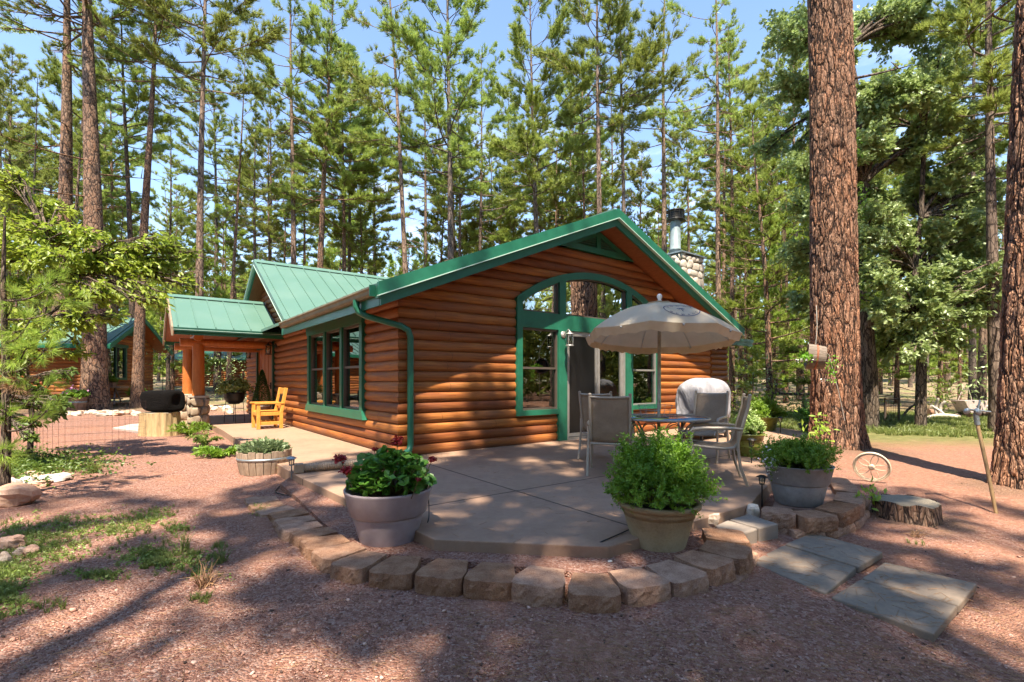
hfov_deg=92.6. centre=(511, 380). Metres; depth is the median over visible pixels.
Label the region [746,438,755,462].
path light
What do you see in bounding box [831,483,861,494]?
retaining block
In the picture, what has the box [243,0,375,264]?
pine tree
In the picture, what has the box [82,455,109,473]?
grass tuft
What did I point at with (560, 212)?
pine tree
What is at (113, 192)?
pine tree
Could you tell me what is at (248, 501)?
retaining block
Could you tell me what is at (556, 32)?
pine tree
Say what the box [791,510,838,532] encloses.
retaining block
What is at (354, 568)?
retaining block
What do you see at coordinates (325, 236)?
pine tree
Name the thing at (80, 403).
barrel planter
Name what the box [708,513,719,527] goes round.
rock
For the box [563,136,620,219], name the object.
pine tree
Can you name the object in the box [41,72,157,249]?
pine tree
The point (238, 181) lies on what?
pine tree
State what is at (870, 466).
iron wheel
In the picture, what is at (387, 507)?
flower pot
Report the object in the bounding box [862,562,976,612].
paving slab
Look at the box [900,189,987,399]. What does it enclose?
pine tree
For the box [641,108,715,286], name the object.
pine tree
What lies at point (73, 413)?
border rock
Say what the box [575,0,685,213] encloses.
pine tree
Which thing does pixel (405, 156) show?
pine tree
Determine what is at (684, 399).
covered grill
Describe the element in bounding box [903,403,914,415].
dead log
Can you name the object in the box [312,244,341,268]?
pine tree
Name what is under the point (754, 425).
flower pot
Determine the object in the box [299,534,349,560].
retaining block
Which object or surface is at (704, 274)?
pine tree
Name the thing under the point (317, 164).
pine tree
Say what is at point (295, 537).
retaining block
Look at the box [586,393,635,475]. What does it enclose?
patio chair
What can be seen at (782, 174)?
pine tree
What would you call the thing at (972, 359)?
pine tree
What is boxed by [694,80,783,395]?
pine tree
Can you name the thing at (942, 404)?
dead log
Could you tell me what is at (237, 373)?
log shed
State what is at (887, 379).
shrub
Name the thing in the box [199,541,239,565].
grass tuft
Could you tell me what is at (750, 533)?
step block
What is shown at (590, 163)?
pine tree
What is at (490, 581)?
retaining block
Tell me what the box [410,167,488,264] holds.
pine tree
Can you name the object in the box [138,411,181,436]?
display stump
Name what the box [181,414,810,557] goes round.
patio
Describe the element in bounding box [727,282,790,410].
shrub
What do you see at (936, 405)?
dead log
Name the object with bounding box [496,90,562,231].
pine tree
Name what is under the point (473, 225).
pine tree
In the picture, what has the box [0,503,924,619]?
short grass
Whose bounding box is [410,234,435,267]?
pine tree
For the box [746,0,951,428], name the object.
oak tree
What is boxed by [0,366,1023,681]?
ground
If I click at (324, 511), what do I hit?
ring bed soil
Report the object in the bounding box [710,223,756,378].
pine tree
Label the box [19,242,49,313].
pine tree
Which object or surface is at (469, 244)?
pine tree
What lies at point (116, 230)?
pine tree
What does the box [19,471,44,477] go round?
rock
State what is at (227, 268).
pine tree
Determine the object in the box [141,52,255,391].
pine tree
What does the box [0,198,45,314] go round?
pine tree
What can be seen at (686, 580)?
retaining block
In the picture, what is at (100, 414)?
border rock
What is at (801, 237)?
pine tree
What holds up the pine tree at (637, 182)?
on the ground at (184, 482)
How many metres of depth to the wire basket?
6.22 m
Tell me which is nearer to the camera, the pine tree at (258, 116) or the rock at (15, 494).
the rock at (15, 494)
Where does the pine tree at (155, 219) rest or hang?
on the ground at (184, 482)
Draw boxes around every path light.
[286,456,296,478]
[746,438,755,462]
[756,475,767,506]
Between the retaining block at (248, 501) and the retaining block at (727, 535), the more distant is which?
the retaining block at (248, 501)
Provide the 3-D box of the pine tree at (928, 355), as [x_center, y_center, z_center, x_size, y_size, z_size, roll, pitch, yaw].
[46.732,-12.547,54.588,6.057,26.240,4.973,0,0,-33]
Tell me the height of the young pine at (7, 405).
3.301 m
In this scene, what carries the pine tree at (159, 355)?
on the ground at (184, 482)
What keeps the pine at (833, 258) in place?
on the ground at (184, 482)
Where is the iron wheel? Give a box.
[852,452,890,481]
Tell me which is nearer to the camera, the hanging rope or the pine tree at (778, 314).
the hanging rope
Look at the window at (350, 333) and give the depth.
9.41 m
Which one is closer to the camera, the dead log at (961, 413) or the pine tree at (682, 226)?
the dead log at (961, 413)
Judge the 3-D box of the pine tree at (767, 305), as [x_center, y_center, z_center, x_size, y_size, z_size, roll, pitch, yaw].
[11.318,-5.232,21.236,6.493,13.732,5.497,-3,0,0]
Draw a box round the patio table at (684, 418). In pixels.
[632,413,710,445]
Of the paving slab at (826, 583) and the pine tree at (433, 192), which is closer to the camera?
the paving slab at (826, 583)
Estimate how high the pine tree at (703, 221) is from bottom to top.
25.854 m
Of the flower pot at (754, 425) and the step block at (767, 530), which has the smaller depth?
the step block at (767, 530)
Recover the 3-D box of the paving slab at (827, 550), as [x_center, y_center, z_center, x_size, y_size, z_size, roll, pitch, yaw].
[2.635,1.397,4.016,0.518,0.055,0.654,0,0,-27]
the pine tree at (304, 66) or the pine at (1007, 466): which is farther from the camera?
the pine tree at (304, 66)
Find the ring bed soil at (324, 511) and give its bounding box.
[280,477,705,578]
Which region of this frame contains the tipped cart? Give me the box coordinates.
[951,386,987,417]
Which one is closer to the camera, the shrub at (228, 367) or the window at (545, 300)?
the window at (545, 300)
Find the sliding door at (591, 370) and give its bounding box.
[567,331,624,439]
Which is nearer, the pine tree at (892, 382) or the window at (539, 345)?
the window at (539, 345)
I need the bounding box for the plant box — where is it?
[108,373,119,386]
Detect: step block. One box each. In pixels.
[716,521,756,544]
[730,514,777,541]
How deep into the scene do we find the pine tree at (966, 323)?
52.21 m
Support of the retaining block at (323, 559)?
on the ground at (184, 482)
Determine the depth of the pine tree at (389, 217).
39.92 m
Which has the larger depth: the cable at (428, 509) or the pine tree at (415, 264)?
the pine tree at (415, 264)
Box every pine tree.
[0,0,202,317]
[0,0,244,409]
[0,20,14,117]
[0,31,121,311]
[0,43,58,308]
[0,66,81,310]
[0,84,57,261]
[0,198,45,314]
[1,113,42,275]
[3,132,53,309]
[11,111,82,310]
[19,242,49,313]
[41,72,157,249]
[47,125,139,245]
[65,0,181,398]
[66,0,211,407]
[73,60,144,312]
[79,151,138,308]
[103,197,161,327]
[105,213,159,318]
[121,0,288,297]
[134,103,196,389]
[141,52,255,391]
[146,227,180,381]
[147,176,193,384]
[147,211,214,389]
[157,182,213,353]
[165,201,248,388]
[179,200,231,296]
[181,48,276,379]
[204,190,257,390]
[206,156,256,288]
[207,176,310,361]
[218,111,281,284]
[218,249,246,298]
[224,75,309,260]
[227,135,302,287]
[237,110,290,260]
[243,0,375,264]
[256,136,330,268]
[271,45,385,271]
[276,34,390,271]
[277,0,397,268]
[300,155,340,262]
[311,228,340,263]
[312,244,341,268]
[317,169,393,273]
[323,166,387,274]
[324,213,369,272]
[326,91,413,275]
[327,0,428,276]
[335,205,387,274]
[346,0,491,260]
[372,251,386,276]
[381,50,458,266]
[385,245,399,270]
[395,231,430,275]
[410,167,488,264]
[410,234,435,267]
[415,80,479,256]
[418,114,490,261]
[441,40,550,250]
[442,208,477,261]
[447,207,497,255]
[461,174,521,255]
[464,129,512,249]
[470,84,543,229]
[470,190,505,252]
[480,0,608,235]
[482,223,505,248]
[483,131,533,237]
[492,201,525,246]
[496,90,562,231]
[516,142,574,238]
[528,0,660,213]
[530,129,588,230]
[540,77,625,229]
[541,170,581,229]
[550,50,619,222]
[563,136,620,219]
[565,126,618,219]
[566,66,652,211]
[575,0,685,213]
[614,140,658,239]
[618,0,705,253]
[637,191,669,251]
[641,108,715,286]
[644,0,763,304]
[645,214,668,239]
[648,167,701,252]
[655,214,707,255]
[673,29,787,303]
[681,211,715,294]
[681,225,699,249]
[682,8,771,407]
[686,139,754,375]
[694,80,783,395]
[697,249,709,293]
[704,208,755,381]
[705,100,810,401]
[707,188,802,397]
[710,167,789,395]
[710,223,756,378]
[728,234,759,322]
[735,215,806,399]
[736,25,808,391]
[743,158,792,350]
[750,102,805,391]
[753,159,810,402]
[757,50,808,399]
[774,223,881,387]
[775,221,810,397]
[800,250,897,366]
[868,133,924,385]
[868,173,915,394]
[872,151,931,204]
[872,178,944,402]
[875,326,901,385]
[878,160,925,387]
[884,122,916,230]
[889,0,1015,400]
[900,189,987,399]
[900,327,937,381]
[911,151,956,382]
[913,0,1014,431]
[915,290,987,399]
[926,81,983,393]
[931,0,1016,399]
[946,152,1005,383]
[965,323,967,372]
[982,157,1006,266]
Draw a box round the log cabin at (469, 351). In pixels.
[163,208,753,454]
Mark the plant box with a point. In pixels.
(113, 378)
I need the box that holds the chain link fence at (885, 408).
[879,397,899,421]
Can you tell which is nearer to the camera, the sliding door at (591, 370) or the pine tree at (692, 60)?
the sliding door at (591, 370)
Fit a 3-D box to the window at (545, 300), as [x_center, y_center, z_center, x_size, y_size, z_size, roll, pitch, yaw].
[0.527,-1.639,9.515,0.950,0.639,0.070,0,0,-38]
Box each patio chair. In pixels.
[577,391,616,460]
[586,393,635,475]
[678,390,730,463]
[687,393,751,486]
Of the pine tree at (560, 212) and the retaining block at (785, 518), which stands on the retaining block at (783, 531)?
the retaining block at (785, 518)
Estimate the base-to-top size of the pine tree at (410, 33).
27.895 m
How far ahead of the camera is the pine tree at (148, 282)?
58.97 m
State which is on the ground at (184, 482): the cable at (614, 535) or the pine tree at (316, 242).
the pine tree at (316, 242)
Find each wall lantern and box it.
[264,342,276,354]
[561,329,573,345]
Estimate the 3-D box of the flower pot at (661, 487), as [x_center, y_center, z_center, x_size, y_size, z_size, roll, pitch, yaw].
[1.187,0.850,3.852,0.999,1.010,0.977,0,0,0]
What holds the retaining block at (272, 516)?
on the ground at (184, 482)
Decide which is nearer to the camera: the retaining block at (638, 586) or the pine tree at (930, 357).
the retaining block at (638, 586)
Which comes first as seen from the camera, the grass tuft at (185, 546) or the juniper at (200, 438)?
the grass tuft at (185, 546)
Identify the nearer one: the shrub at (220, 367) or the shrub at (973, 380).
the shrub at (973, 380)
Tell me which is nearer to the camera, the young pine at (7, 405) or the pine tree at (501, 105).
the young pine at (7, 405)
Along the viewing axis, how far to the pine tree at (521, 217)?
68.78 m
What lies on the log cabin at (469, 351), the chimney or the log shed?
the chimney
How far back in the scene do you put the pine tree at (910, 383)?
44.32 m
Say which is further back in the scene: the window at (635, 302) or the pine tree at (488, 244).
the pine tree at (488, 244)
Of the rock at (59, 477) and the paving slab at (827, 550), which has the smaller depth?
the paving slab at (827, 550)
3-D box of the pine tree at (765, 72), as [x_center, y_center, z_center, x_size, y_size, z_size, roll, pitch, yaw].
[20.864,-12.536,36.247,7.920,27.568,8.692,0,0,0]
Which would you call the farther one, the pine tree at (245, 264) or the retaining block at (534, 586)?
the pine tree at (245, 264)
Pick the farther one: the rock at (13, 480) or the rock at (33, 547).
the rock at (13, 480)
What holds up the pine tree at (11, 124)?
on the ground at (184, 482)
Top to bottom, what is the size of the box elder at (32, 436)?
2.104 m
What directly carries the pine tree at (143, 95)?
on the ground at (184, 482)
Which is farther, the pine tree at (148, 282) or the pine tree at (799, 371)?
the pine tree at (148, 282)
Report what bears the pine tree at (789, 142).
on the ground at (184, 482)
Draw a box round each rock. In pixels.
[0,482,41,507]
[0,534,24,549]
[0,551,11,561]
[11,477,22,482]
[12,546,24,555]
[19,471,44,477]
[20,476,34,482]
[23,544,39,554]
[27,480,53,487]
[37,472,71,482]
[71,412,81,415]
[96,413,108,415]
[113,412,122,415]
[120,410,132,414]
[131,411,140,415]
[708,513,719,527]
[745,504,759,516]
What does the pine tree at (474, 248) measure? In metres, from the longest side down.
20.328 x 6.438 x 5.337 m
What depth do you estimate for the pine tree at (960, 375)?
25.96 m
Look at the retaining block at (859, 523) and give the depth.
4.75 m
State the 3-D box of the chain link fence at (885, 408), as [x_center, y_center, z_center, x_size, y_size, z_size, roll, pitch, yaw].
[11.332,0.963,15.500,1.904,0.874,0.060,0,0,0]
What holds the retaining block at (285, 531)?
on the ground at (184, 482)
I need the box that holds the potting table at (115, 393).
[110,386,128,404]
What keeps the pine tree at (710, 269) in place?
on the ground at (184, 482)
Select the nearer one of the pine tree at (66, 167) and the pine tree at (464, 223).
the pine tree at (66, 167)
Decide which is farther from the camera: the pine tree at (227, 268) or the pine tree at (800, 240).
the pine tree at (227, 268)
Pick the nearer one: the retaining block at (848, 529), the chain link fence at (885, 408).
the retaining block at (848, 529)
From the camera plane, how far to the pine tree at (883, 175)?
34.56 m
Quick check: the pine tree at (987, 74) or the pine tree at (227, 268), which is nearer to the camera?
the pine tree at (987, 74)
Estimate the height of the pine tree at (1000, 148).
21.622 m
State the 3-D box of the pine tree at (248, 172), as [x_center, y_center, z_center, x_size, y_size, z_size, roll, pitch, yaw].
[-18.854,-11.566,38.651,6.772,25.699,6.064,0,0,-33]
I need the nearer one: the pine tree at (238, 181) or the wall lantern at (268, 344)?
the wall lantern at (268, 344)
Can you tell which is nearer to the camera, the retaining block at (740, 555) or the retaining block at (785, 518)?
the retaining block at (740, 555)
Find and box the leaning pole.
[963,400,997,513]
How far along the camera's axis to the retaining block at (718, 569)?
3.28 m
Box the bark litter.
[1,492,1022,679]
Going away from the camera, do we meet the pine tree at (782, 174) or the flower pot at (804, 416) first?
the flower pot at (804, 416)
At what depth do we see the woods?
82.05 m
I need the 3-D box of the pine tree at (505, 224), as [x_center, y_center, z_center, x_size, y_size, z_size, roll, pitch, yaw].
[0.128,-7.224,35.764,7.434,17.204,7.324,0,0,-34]
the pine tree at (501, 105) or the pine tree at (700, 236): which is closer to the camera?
the pine tree at (501, 105)
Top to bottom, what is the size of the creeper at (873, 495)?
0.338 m
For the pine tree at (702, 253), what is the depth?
45.23 m
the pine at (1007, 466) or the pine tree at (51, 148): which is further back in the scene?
the pine tree at (51, 148)
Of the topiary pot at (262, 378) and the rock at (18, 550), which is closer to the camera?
the rock at (18, 550)
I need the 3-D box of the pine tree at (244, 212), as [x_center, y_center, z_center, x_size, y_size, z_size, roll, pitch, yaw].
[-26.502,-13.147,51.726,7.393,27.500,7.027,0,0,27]
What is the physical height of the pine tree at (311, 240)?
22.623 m
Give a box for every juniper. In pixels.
[165,421,216,435]
[186,433,223,444]
[190,445,240,457]
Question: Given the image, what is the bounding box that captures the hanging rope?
[815,305,844,420]
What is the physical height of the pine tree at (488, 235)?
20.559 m
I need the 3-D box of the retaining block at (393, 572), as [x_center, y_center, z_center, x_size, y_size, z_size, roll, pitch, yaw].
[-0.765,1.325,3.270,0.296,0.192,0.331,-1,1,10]
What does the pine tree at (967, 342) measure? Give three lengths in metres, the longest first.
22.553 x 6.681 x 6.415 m
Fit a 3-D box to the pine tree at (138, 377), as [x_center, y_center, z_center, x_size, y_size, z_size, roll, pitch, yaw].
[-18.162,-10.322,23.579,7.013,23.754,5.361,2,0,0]
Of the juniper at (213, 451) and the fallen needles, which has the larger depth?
the juniper at (213, 451)
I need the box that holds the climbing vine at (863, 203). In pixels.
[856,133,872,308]
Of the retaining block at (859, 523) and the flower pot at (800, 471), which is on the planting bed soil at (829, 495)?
the flower pot at (800, 471)
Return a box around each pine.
[0,216,100,485]
[801,0,910,450]
[958,0,1023,490]
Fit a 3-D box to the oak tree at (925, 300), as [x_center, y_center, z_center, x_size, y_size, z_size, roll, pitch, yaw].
[11.591,-4.611,13.867,5.861,12.103,4.078,0,0,-44]
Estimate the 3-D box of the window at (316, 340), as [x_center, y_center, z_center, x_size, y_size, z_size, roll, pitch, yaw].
[-4.337,-0.255,11.031,0.090,1.590,1.040,0,0,-38]
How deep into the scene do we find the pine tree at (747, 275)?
68.01 m
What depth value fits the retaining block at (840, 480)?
5.90 m
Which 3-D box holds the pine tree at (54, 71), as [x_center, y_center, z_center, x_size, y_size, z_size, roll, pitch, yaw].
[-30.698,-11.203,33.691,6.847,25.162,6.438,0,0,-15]
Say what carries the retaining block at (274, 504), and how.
on the ground at (184, 482)
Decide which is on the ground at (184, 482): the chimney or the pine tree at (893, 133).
the pine tree at (893, 133)
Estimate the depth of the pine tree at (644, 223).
35.76 m
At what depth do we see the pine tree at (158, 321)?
35.97 m
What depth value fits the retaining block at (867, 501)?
5.39 m
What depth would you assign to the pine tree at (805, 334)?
24.66 m
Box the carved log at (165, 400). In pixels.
[140,390,184,411]
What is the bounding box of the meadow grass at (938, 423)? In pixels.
[729,410,993,438]
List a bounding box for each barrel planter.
[53,385,90,410]
[235,436,291,475]
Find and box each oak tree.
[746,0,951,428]
[857,26,1006,427]
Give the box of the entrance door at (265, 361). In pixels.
[259,349,271,419]
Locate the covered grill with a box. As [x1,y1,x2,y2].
[675,378,730,440]
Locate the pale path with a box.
[112,424,138,432]
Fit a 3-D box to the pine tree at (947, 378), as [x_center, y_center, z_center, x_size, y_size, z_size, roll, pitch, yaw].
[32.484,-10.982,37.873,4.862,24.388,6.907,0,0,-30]
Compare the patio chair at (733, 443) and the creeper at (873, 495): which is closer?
the creeper at (873, 495)
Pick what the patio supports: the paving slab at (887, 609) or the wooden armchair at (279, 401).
the wooden armchair at (279, 401)
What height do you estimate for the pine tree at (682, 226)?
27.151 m
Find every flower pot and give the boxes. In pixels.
[332,435,437,546]
[602,425,727,552]
[728,407,767,456]
[744,431,844,507]
[750,391,791,430]
[792,402,809,432]
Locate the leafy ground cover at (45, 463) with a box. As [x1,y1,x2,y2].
[11,442,156,487]
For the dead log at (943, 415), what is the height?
0.236 m
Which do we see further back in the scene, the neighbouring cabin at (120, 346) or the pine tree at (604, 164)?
the pine tree at (604, 164)
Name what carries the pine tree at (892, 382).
on the ground at (184, 482)
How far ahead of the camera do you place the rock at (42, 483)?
6.09 m
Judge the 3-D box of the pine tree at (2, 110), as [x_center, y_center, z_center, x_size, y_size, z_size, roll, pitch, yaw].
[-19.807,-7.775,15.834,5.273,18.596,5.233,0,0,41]
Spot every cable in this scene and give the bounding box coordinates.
[426,487,429,522]
[600,529,628,541]
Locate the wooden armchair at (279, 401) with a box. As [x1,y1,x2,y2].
[250,387,287,429]
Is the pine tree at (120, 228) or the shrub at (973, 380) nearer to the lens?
the shrub at (973, 380)
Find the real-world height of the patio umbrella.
2.360 m
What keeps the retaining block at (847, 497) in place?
on the retaining block at (859, 523)
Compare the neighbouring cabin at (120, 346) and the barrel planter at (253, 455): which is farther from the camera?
the neighbouring cabin at (120, 346)
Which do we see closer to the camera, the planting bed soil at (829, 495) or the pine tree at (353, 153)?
the planting bed soil at (829, 495)
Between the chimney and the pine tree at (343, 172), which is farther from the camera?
the pine tree at (343, 172)
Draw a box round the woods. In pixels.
[0,243,987,376]
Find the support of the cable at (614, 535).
on the patio
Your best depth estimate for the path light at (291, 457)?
6.39 m
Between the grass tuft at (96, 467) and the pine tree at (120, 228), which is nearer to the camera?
the grass tuft at (96, 467)
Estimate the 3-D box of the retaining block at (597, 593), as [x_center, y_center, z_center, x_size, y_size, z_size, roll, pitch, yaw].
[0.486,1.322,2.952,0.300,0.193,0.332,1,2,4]
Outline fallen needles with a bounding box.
[0,464,1023,681]
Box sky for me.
[0,0,1014,310]
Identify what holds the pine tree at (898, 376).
on the ground at (184, 482)
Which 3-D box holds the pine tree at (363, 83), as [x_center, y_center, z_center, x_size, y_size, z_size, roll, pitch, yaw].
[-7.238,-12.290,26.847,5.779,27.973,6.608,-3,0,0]
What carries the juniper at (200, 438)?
on the ground at (184, 482)
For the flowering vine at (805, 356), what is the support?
in the hanging barrel
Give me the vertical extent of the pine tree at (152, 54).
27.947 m
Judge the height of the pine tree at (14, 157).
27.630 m
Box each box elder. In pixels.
[0,164,204,454]
[0,366,79,442]
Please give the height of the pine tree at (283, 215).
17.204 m
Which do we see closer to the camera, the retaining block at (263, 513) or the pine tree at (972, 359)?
the retaining block at (263, 513)
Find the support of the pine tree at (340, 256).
on the ground at (184, 482)
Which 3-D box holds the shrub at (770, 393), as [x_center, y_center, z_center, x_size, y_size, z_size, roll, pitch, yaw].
[8.291,0.892,16.965,2.195,1.975,1.849,0,0,-21]
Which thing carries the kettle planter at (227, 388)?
on the patio
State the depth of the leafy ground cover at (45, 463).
7.23 m
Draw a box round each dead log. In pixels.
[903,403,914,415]
[927,409,938,414]
[930,405,944,413]
[930,414,959,417]
[934,398,938,413]
[939,401,946,413]
[954,410,987,416]
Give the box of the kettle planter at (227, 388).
[214,375,255,422]
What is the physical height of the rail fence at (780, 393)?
0.952 m
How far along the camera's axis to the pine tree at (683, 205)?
52.72 m
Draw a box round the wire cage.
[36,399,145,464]
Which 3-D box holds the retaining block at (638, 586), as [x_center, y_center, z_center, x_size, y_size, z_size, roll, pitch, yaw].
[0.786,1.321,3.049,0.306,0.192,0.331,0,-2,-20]
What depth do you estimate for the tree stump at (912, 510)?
4.86 m
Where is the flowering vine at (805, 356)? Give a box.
[790,351,842,382]
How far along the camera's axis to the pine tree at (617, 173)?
39.66 m
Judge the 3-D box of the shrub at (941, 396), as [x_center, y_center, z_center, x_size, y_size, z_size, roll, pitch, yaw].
[18.352,0.716,21.006,2.280,2.239,1.757,0,0,0]
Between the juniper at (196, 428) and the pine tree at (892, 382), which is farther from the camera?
the pine tree at (892, 382)
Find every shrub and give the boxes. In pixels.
[145,327,211,389]
[159,277,244,397]
[207,354,245,399]
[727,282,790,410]
[727,379,793,417]
[778,384,809,415]
[877,352,906,404]
[914,371,961,411]
[932,342,987,413]
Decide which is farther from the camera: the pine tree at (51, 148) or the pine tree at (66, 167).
the pine tree at (51, 148)
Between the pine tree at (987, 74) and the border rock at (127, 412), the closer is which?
the pine tree at (987, 74)
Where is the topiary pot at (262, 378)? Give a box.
[250,370,272,419]
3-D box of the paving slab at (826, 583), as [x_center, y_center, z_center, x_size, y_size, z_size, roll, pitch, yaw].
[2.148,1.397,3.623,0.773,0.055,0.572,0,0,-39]
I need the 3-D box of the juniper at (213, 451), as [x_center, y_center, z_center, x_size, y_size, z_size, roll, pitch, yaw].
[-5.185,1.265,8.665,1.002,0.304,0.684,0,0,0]
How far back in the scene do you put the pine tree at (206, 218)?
69.07 m
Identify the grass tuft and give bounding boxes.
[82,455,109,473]
[168,528,195,553]
[178,558,231,590]
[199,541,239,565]
[555,580,583,603]
[904,527,927,537]
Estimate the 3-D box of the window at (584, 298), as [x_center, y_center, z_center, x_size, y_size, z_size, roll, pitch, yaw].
[1.789,-1.727,10.491,1.900,0.814,0.070,0,0,-38]
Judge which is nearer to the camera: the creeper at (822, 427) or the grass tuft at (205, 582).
the grass tuft at (205, 582)
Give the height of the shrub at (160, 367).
7.931 m
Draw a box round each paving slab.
[756,545,855,593]
[785,535,882,572]
[832,580,956,641]
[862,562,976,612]
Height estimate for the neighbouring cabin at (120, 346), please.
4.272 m
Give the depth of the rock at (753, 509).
4.65 m
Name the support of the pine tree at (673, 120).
on the ground at (184, 482)
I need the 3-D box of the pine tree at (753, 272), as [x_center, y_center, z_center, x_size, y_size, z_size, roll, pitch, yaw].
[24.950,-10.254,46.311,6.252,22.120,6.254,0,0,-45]
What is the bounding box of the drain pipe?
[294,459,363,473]
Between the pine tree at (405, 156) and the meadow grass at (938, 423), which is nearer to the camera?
the meadow grass at (938, 423)
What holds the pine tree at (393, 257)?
on the ground at (184, 482)
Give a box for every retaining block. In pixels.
[244,496,278,505]
[248,501,284,512]
[254,505,294,517]
[268,508,308,522]
[272,515,315,533]
[278,521,322,541]
[289,527,337,547]
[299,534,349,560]
[311,542,365,573]
[330,550,386,583]
[368,555,420,590]
[414,558,467,596]
[463,562,514,601]
[511,565,564,607]
[568,572,620,613]
[609,567,670,606]
[646,560,708,597]
[674,550,735,586]
[699,540,753,575]
[702,528,750,546]
[732,574,747,584]
[752,551,758,565]
[761,506,795,528]
[778,528,787,534]
[788,528,825,538]
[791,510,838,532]
[815,501,860,527]
[825,523,855,538]
[829,477,852,486]
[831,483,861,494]
[833,492,865,516]
[853,510,869,529]
[865,497,869,509]
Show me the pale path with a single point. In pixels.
(133, 427)
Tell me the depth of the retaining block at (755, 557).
3.73 m
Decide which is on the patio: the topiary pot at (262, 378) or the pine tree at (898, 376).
the topiary pot at (262, 378)
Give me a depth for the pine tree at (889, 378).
54.23 m
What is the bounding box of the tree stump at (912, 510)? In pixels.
[871,494,942,527]
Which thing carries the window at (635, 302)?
in the log cabin at (469, 351)
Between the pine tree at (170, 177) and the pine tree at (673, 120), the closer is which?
the pine tree at (673, 120)
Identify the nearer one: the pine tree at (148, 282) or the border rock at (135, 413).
the border rock at (135, 413)
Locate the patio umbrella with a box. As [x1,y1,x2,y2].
[586,294,741,439]
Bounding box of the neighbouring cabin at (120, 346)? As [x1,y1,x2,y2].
[0,315,172,397]
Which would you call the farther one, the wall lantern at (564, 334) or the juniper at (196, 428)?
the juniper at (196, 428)
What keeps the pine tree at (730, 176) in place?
on the ground at (184, 482)
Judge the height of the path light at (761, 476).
0.330 m
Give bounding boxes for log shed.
[164,351,247,385]
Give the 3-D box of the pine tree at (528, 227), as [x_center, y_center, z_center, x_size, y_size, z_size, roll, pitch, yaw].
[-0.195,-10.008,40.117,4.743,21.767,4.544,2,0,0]
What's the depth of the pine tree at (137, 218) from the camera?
43.19 m
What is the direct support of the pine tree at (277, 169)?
on the ground at (184, 482)
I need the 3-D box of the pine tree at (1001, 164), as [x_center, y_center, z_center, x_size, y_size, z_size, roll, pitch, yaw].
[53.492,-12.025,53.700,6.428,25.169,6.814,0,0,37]
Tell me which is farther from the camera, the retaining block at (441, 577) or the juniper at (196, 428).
the juniper at (196, 428)
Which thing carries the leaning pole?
on the ground at (184, 482)
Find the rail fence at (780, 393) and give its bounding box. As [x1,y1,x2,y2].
[771,392,809,409]
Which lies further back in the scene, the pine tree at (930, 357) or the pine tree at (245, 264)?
the pine tree at (930, 357)
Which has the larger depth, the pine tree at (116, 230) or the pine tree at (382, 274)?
the pine tree at (382, 274)
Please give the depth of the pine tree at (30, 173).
45.72 m
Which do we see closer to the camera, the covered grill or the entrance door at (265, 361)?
the covered grill
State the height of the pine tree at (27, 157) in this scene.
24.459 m
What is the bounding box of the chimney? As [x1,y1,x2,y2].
[666,208,706,288]
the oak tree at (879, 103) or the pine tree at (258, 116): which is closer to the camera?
the oak tree at (879, 103)
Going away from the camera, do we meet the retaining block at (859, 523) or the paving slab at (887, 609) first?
the paving slab at (887, 609)
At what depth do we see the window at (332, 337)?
10.31 m
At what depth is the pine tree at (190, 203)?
60.65 m
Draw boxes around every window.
[311,333,322,404]
[326,329,338,407]
[343,324,358,409]
[523,283,557,313]
[523,327,556,409]
[566,280,625,319]
[632,296,641,306]
[633,353,655,404]
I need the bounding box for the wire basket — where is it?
[638,404,672,418]
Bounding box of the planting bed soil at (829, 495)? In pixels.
[773,486,834,510]
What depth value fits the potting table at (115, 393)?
24.30 m
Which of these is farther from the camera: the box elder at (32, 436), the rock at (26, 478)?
the box elder at (32, 436)
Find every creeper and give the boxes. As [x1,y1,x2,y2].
[794,410,837,441]
[853,476,886,510]
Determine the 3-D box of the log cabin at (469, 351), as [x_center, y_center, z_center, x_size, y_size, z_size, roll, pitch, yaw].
[-1.776,-1.216,15.583,14.790,4.918,13.732,0,0,-38]
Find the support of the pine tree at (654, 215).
on the ground at (184, 482)
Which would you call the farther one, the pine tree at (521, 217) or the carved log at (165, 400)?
the pine tree at (521, 217)
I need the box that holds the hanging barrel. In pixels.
[804,344,826,368]
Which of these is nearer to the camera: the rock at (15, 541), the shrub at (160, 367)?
the rock at (15, 541)
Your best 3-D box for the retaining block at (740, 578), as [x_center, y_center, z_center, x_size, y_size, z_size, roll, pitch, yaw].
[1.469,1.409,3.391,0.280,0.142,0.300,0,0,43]
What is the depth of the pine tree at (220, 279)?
36.58 m
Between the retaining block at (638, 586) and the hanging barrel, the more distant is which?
the hanging barrel
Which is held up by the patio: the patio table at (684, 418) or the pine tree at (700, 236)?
the patio table at (684, 418)
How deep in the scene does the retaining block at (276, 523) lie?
4.43 m
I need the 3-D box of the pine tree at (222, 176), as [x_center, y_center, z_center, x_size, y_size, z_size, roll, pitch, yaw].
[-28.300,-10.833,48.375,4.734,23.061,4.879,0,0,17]
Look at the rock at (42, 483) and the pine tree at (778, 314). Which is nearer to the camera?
the rock at (42, 483)
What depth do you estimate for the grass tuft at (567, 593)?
2.93 m

